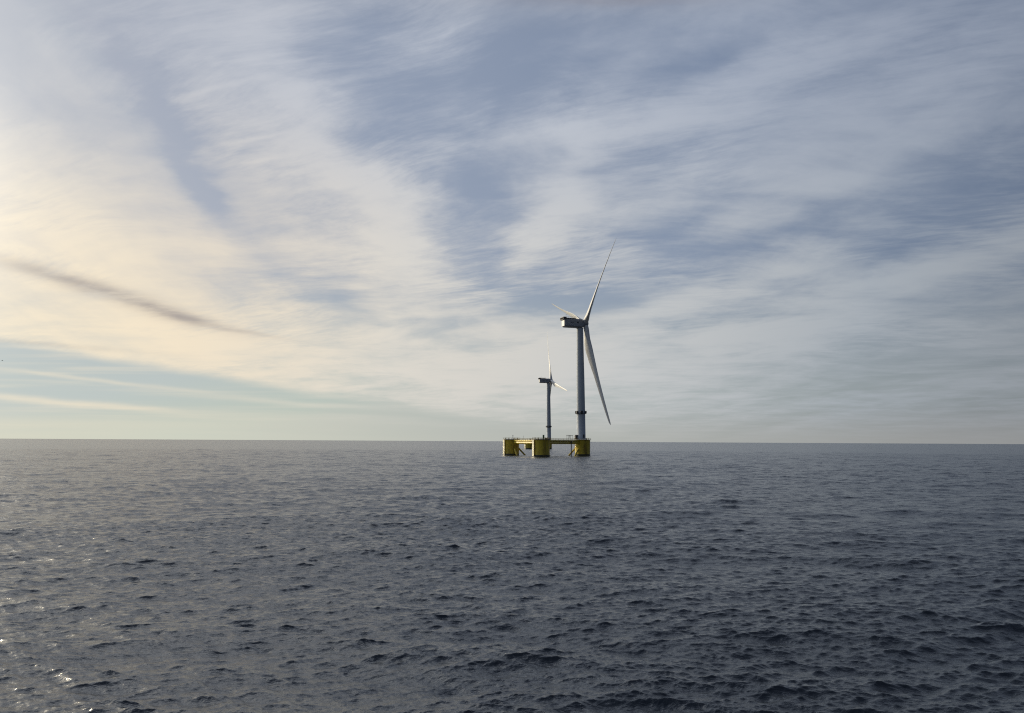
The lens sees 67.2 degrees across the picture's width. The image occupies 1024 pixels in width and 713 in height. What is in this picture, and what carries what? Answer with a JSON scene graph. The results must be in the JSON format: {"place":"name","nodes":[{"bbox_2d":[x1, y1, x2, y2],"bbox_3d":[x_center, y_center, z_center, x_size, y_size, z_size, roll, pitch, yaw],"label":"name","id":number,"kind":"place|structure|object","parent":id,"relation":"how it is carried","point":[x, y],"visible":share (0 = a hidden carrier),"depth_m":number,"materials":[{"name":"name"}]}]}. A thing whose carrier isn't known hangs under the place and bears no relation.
{"place":"outdoors","nodes":[
{"label":"outdoors","id":0,"kind":"place"},
{"bbox_2d":[0,439,1023,712],"bbox_3d":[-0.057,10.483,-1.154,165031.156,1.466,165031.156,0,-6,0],"label":"water","id":1,"kind":"structure","parent":0,"point":[152,575],"depth_m":59.99,"materials":[{"name":"blue liquid"}]},
{"bbox_2d":[524,439,551,448],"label":"floating platform","id":2,"kind":"structure","parent":1,"relation":"on","point":[527,446],"depth_m":1075.18,"materials":[{"name":"yellow paint"}]},
{"bbox_2d":[538,336,566,438],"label":"wind turbine","id":3,"kind":"object","parent":2,"relation":"on","point":[550,382],"visible":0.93,"depth_m":1128.99,"materials":[{"name":"grey paint"}]},
{"bbox_2d":[503,435,590,456],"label":"floating platform","id":4,"kind":"structure","parent":1,"relation":"on","point":[540,446],"depth_m":564.41,"materials":[{"name":"yellow paint"}]},
{"bbox_2d":[553,242,614,438],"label":"wind turbine","id":5,"kind":"object","parent":4,"relation":"on","point":[576,322],"visible":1,"depth_m":576.72,"materials":[{"name":"grey paint"}]},
{"bbox_2d":[0,0,1023,443],"label":"sky","id":6,"kind":"structure","parent":0,"point":[359,220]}
]}

